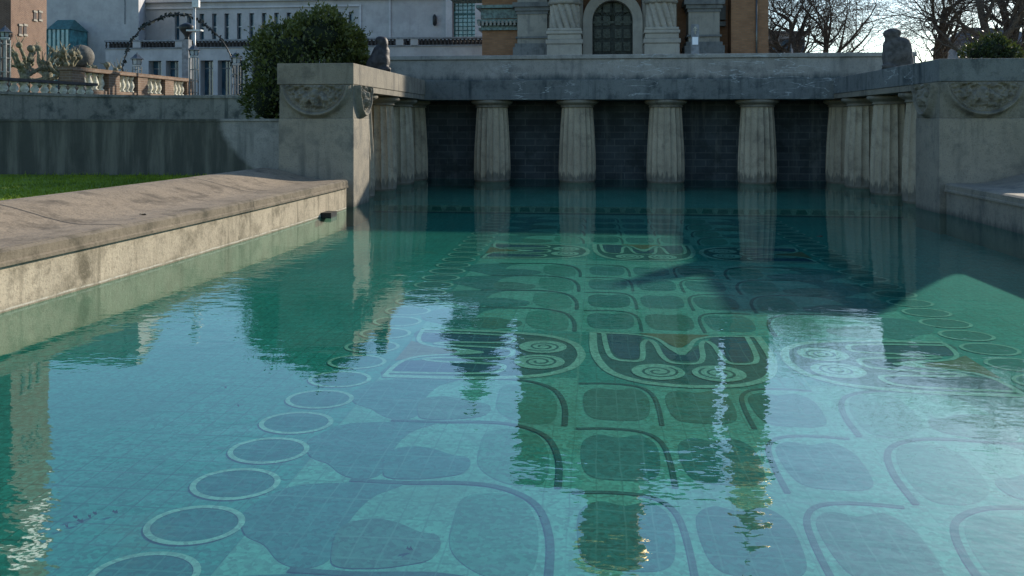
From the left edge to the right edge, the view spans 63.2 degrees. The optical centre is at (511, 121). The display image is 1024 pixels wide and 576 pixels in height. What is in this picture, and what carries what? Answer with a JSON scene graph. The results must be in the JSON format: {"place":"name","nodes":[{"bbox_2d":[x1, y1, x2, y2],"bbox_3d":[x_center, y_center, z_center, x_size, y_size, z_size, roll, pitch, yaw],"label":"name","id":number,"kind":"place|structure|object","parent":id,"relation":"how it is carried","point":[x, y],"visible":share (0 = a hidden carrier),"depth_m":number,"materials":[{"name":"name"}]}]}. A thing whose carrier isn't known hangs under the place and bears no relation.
{"place":"outdoors","nodes":[
{"label":"outdoors","id":0,"kind":"place"},
{"bbox_2d":[0,171,206,199],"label":"lawn","id":1,"kind":"structure","parent":0,"point":[35,179],"depth_m":16.39,"materials":[{"name":"green plant"}]},
{"bbox_2d":[0,119,278,175],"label":"garden wall","id":2,"kind":"structure","parent":1,"relation":"on","point":[131,148],"depth_m":18.27,"materials":[{"name":"grey concrete"}]},
{"bbox_2d":[171,95,252,95],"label":"terrace","id":3,"kind":"structure","parent":0,"point":[206,95],"depth_m":28.82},
{"bbox_2d":[0,26,12,91],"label":"lantern post","id":4,"kind":"object","parent":3,"relation":"on","point":[5,33],"visible":0.94,"depth_m":26.94,"materials":[{"name":"metal"}]},
{"bbox_2d":[0,0,46,92],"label":"brick tower","id":5,"kind":"structure","parent":3,"relation":"on","point":[21,19],"depth_m":68.62,"materials":[{"name":"brick"}]},
{"bbox_2d":[18,24,22,36],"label":"window","id":6,"kind":"structure","parent":5,"relation":"in","point":[20,26],"depth_m":67.73,"materials":[{"name":"stone"}]},
{"bbox_2d":[23,24,27,36],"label":"window","id":7,"kind":"structure","parent":5,"relation":"in","point":[25,26],"depth_m":68.56,"materials":[{"name":"stone"}]},
{"bbox_2d":[33,10,37,21],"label":"window","id":8,"kind":"structure","parent":5,"relation":"in","point":[34,12],"depth_m":70.27,"materials":[{"name":"stone"}]},
{"bbox_2d":[38,10,42,21],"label":"window","id":9,"kind":"structure","parent":5,"relation":"in","point":[39,12],"depth_m":71.22,"materials":[{"name":"stone"}]},
{"bbox_2d":[7,35,48,91],"bbox_3d":[-16.985,-1.939,29.110,1.262,2.107,1.637,0,0,-23],"label":"pollard tree","id":10,"kind":"object","parent":3,"relation":"on","point":[24,67],"visible":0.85,"depth_m":28.92,"materials":[{"name":"green plant"}]},
{"bbox_2d":[18,41,70,92],"bbox_3d":[-17.432,-1.961,31.154,1.984,2.150,1.035,0,0,6],"label":"pollard tree","id":11,"kind":"object","parent":3,"relation":"on","point":[47,75],"visible":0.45,"depth_m":30.93,"materials":[{"name":"green plant"}]},
{"bbox_2d":[46,20,87,86],"bbox_3d":[-28.311,-3.699,53.031,1.581,5.598,2.000,0,0,6],"label":"conservatory","id":12,"kind":"object","parent":3,"relation":"on","point":[66,33],"visible":0.43,"depth_m":52.20,"materials":[{"name":"teal glass"}]},
{"bbox_2d":[43,42,95,76],"bbox_3d":[-16.159,-1.881,30.115,1.480,1.992,1.374,0,0,29],"label":"pollard tree","id":13,"kind":"object","parent":3,"relation":"on","point":[75,56],"visible":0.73,"depth_m":29.86,"materials":[{"name":"green plant"}]},
{"bbox_2d":[57,45,94,92],"bbox_3d":[-17.151,-1.972,32.957,1.075,2.145,1.100,0,0,6],"label":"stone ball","id":14,"kind":"object","parent":3,"relation":"on","point":[87,54],"visible":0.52,"depth_m":32.73,"materials":[{"name":"grey stone"}]},
{"bbox_2d":[47,0,145,69],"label":"gallery block","id":15,"kind":"structure","parent":3,"relation":"on","point":[100,21],"depth_m":53.99,"materials":[{"name":"paint"}]},
{"bbox_2d":[91,58,127,71],"bbox_3d":[-17.540,-1.822,35.858,1.606,1.874,1.528,0,0,6],"label":"pollard tree","id":16,"kind":"object","parent":3,"relation":"on","point":[106,65],"visible":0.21,"depth_m":35.66,"materials":[{"name":"green plant"}]},
{"bbox_2d":[57,66,191,94],"bbox_3d":[-14.752,-1.290,32.657,0.550,1.180,8.800,0,0,6],"label":"balustrade","id":17,"kind":"object","parent":3,"relation":"on","point":[110,82],"visible":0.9,"depth_m":31.57,"materials":[{"name":"stone"}]},
{"bbox_2d":[130,52,143,73],"bbox_3d":[-18.031,-2.143,40.000,0.691,2.387,0.598,0,0,6],"label":"lantern post","id":18,"kind":"object","parent":3,"relation":"on","point":[136,58],"visible":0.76,"depth_m":39.85,"materials":[{"name":"metal"}]},
{"bbox_2d":[120,12,236,77],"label":"garden arch","id":19,"kind":"structure","parent":3,"relation":"on","point":[144,25],"depth_m":38.07,"materials":[{"name":"metal"}]},
{"bbox_2d":[179,22,192,78],"bbox_3d":[-15.240,-2.780,39.000,0.720,3.720,0.702,0,0,6],"label":"urn","id":20,"kind":"object","parent":3,"relation":"on","point":[186,40],"visible":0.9,"depth_m":38.84,"materials":[{"name":"stone"}]},
{"bbox_2d":[187,43,200,94],"bbox_3d":[-12.616,-2.029,33.000,0.570,2.158,0.494,0,0,6],"label":"lantern post","id":21,"kind":"object","parent":3,"relation":"on","point":[193,49],"visible":0.97,"depth_m":32.89,"materials":[{"name":"metal"}]},
{"bbox_2d":[186,0,202,94],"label":"floodlight mast","id":22,"kind":"object","parent":3,"relation":"on","point":[195,5],"visible":0.91,"depth_m":33.96,"materials":[{"name":"metal"}]},
{"bbox_2d":[229,51,242,94],"bbox_3d":[-11.935,-2.004,36.000,0.622,2.109,0.538,0,0,6],"label":"lantern post","id":23,"kind":"object","parent":3,"relation":"on","point":[235,61],"visible":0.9,"depth_m":35.87,"materials":[{"name":"metal"}]},
{"bbox_2d":[104,0,481,94],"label":"exhibition hall","id":24,"kind":"structure","parent":3,"relation":"on","point":[427,27],"depth_m":54.89,"materials":[{"name":"paint"}]},
{"bbox_2d":[153,61,160,75],"bbox_3d":[-22.495,-2.368,53.144,0.850,2.937,0.100,0,0,6],"label":"terrace door","id":25,"kind":"structure","parent":24,"relation":"in","point":[157,65],"depth_m":53.16,"materials":[{"name":"blue glass"}]},
{"bbox_2d":[170,61,178,76],"bbox_3d":[-21.356,-2.368,53.029,0.846,2.937,0.100,0,0,6],"label":"terrace door","id":26,"kind":"structure","parent":24,"relation":"in","point":[174,68],"depth_m":53.03,"materials":[{"name":"blue glass"}]},
{"bbox_2d":[177,16,178,39],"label":"window","id":27,"kind":"structure","parent":24,"relation":"in","point":[177,16],"depth_m":56.90,"materials":[{"name":"blue glass"}]},
{"bbox_2d":[189,17,191,39],"bbox_3d":[-21.877,-6.434,56.801,0.337,1.753,0.080,0,0,6],"label":"window","id":28,"kind":"structure","parent":24,"relation":"in","point":[190,19],"depth_m":56.81,"materials":[{"name":"blue glass"}]},
{"bbox_2d":[201,14,203,38],"bbox_3d":[-20.999,-6.434,56.711,0.335,1.753,0.080,0,0,6],"label":"window","id":29,"kind":"structure","parent":24,"relation":"in","point":[202,27],"depth_m":56.72,"materials":[{"name":"blue glass"}]},
{"bbox_2d":[204,61,212,94],"bbox_3d":[-19.094,-2.368,52.799,0.838,2.937,0.100,0,0,6],"label":"terrace door","id":30,"kind":"structure","parent":24,"relation":"in","point":[208,68],"depth_m":52.81,"materials":[{"name":"blue glass"}]},
{"bbox_2d":[214,14,216,38],"bbox_3d":[-20.123,-6.434,56.622,0.334,1.753,0.080,0,0,6],"label":"window","id":31,"kind":"structure","parent":24,"relation":"in","point":[215,15],"depth_m":56.63,"materials":[{"name":"clear glass"}]},
{"bbox_2d":[222,61,229,94],"bbox_3d":[-17.970,-2.368,52.685,0.835,2.937,0.100,0,0,6],"label":"terrace door","id":32,"kind":"structure","parent":24,"relation":"in","point":[225,64],"depth_m":52.70,"materials":[{"name":"blue glass"}]},
{"bbox_2d":[226,14,228,38],"bbox_3d":[-19.250,-6.434,56.534,0.333,1.753,0.080,0,0,6],"label":"window","id":33,"kind":"structure","parent":24,"relation":"in","point":[227,15],"depth_m":56.54,"materials":[{"name":"clear glass"}]},
{"bbox_2d":[238,14,241,38],"bbox_3d":[-18.379,-6.434,56.445,0.332,1.753,0.080,0,0,6],"label":"window","id":34,"kind":"structure","parent":24,"relation":"in","point":[240,15],"depth_m":56.45,"materials":[{"name":"blue glass"}]},
{"bbox_2d":[239,61,247,94],"bbox_3d":[-16.851,-2.368,52.571,0.831,2.937,0.100,0,0,6],"label":"terrace door","id":35,"kind":"structure","parent":24,"relation":"in","point":[242,81],"depth_m":52.59,"materials":[{"name":"blue glass"}]},
{"bbox_2d":[251,14,253,38],"bbox_3d":[-17.512,-6.434,56.357,0.331,1.753,0.080,0,0,6],"label":"window","id":36,"kind":"structure","parent":24,"relation":"in","point":[252,15],"depth_m":56.37,"materials":[{"name":"clear glass"}]},
{"bbox_2d":[276,13,278,31],"bbox_3d":[-15.785,-6.434,56.182,0.329,1.753,0.080,0,0,6],"label":"window","id":37,"kind":"structure","parent":24,"relation":"in","point":[277,14],"depth_m":56.19,"materials":[{"name":"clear glass"}]},
{"bbox_2d":[350,12,353,22],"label":"window","id":38,"kind":"structure","parent":24,"relation":"in","point":[352,14],"depth_m":55.66,"materials":[{"name":"clear glass"}]},
{"bbox_2d":[454,3,474,36],"bbox_3d":[-3.095,-6.691,54.934,1.486,2.437,0.120,0,0,6],"label":"window","id":39,"kind":"structure","parent":24,"relation":"in","point":[464,13],"depth_m":54.92,"materials":[{"name":"teal glass"}]},
{"bbox_2d":[0,186,1023,575],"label":"pool floor","id":40,"kind":"structure","parent":0,"point":[472,380],"depth_m":6.47,"materials":[{"name":"tile"}]},
{"bbox_2d":[0,168,347,355],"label":"basin wall","id":41,"kind":"structure","parent":40,"relation":"on","point":[71,261],"depth_m":10.40,"materials":[{"name":"stone"}]},
{"bbox_2d":[321,211,336,218],"bbox_3d":[-3.487,1.768,15.808,0.220,0.105,0.350,0,0,6],"label":"water inlet","id":42,"kind":"object","parent":41,"relation":"attached to","point":[329,214],"visible":1,"depth_m":15.64,"materials":[{"name":"metal"}]},
{"bbox_2d":[277,52,1023,233],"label":"colonnade","id":43,"kind":"object","parent":40,"relation":"on","point":[913,139],"visible":0.98,"depth_m":24.15,"materials":[{"name":"stone"}]},
{"bbox_2d":[366,36,390,71],"bbox_3d":[-3.360,-1.647,20.856,0.728,0.976,0.497,0,0,6],"label":"statue","id":44,"kind":"object","parent":43,"relation":"on","point":[379,57],"visible":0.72,"depth_m":20.68,"materials":[{"name":"grey stone"}]},
{"bbox_2d":[882,28,913,68],"bbox_3d":[9.170,-1.687,19.789,0.820,1.068,0.534,0,0,6],"label":"statue","id":45,"kind":"object","parent":43,"relation":"on","point":[897,50],"visible":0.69,"depth_m":19.60,"materials":[{"name":"grey stone"}]},
{"bbox_2d":[944,174,1023,259],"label":"basin wall","id":46,"kind":"structure","parent":40,"relation":"on","point":[989,215],"depth_m":14.63,"materials":[{"name":"stone"}]},
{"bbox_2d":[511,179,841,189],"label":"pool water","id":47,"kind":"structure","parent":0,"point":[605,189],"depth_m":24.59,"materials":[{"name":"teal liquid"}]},
{"bbox_2d":[768,0,1021,62],"label":"sky","id":48,"kind":"structure","parent":0,"point":[878,49],"materials":[{"name":"white"}]},
{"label":"upper terrace","id":49,"kind":"structure","parent":0,"visible":0},
{"bbox_2d":[451,0,767,54],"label":"chapel","id":50,"kind":"structure","parent":49,"relation":"on","point":[553,27],"depth_m":39.26,"materials":[{"name":"stone"}]},
{"bbox_2d":[592,2,631,54],"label":"door","id":51,"kind":"structure","parent":50,"relation":"in","point":[612,21],"depth_m":39.98,"materials":[{"name":"brown metal"}]},
{"bbox_2d":[691,24,698,53],"bbox_3d":[8.111,-3.055,36.867,0.340,2.511,0.164,0,0,6],"label":"notice stele","id":52,"kind":"object","parent":49,"relation":"on","point":[694,38],"visible":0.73,"depth_m":36.81,"materials":[{"name":"paper"}]},
{"bbox_2d":[768,31,806,52],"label":"house","id":53,"kind":"structure","parent":49,"relation":"on","point":[791,49],"depth_m":77.96,"materials":[{"name":"paint"}]},
{"bbox_2d":[780,40,790,51],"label":"window","id":54,"kind":"structure","parent":53,"relation":"in","point":[783,42],"depth_m":77.96,"materials":[{"name":"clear glass"}]},
{"bbox_2d":[768,0,897,52],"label":"bare tree","id":55,"kind":"object","parent":49,"relation":"on","point":[773,8],"visible":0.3,"depth_m":60.06,"materials":[{"name":"brown plant"}]},
{"bbox_2d":[768,0,905,52],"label":"bare tree","id":56,"kind":"object","parent":49,"relation":"on","point":[801,30],"visible":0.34,"depth_m":61.33,"materials":[{"name":"brown plant"}]},
{"bbox_2d":[768,0,979,52],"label":"bare tree","id":57,"kind":"object","parent":49,"relation":"on","point":[828,41],"visible":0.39,"depth_m":60.41,"materials":[{"name":"brown plant"}]},
{"bbox_2d":[775,0,1023,61],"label":"bare tree","id":58,"kind":"object","parent":49,"relation":"on","point":[984,19],"visible":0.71,"depth_m":49.52,"materials":[{"name":"brown plant"}]},
{"bbox_2d":[852,0,1009,61],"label":"bare tree","id":59,"kind":"object","parent":49,"relation":"on","point":[941,52],"visible":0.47,"depth_m":56.09,"materials":[{"name":"brown plant"}]},
{"bbox_2d":[891,0,1023,57],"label":"bare tree","id":60,"kind":"object","parent":49,"relation":"on","point":[1015,34],"visible":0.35,"depth_m":52.10,"materials":[{"name":"brown plant"}]},
{"bbox_2d":[931,27,1021,58],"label":"house","id":61,"kind":"structure","parent":49,"relation":"on","point":[951,52],"depth_m":84.62,"materials":[{"name":"stone"}]},
{"bbox_2d":[957,28,1023,58],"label":"evergreen shrub","id":62,"kind":"object","parent":49,"relation":"on","point":[994,44],"visible":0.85,"depth_m":23.79,"materials":[{"name":"green plant"}]},
{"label":"garden terrace","id":63,"kind":"structure","parent":0,"visible":0},
{"bbox_2d":[0,91,289,121],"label":"terrace wall","id":64,"kind":"structure","parent":63,"relation":"on","point":[23,105],"depth_m":25.78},
{"bbox_2d":[0,77,97,93],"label":"balustrade","id":65,"kind":"object","parent":64,"relation":"on","point":[24,87],"visible":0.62,"depth_m":25.66,"materials":[{"name":"grey stone"}]},
{"bbox_2d":[234,0,370,121],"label":"evergreen shrub","id":66,"kind":"object","parent":63,"relation":"on","point":[314,37],"visible":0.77,"depth_m":21.04,"materials":[{"name":"green plant"}]}
]}

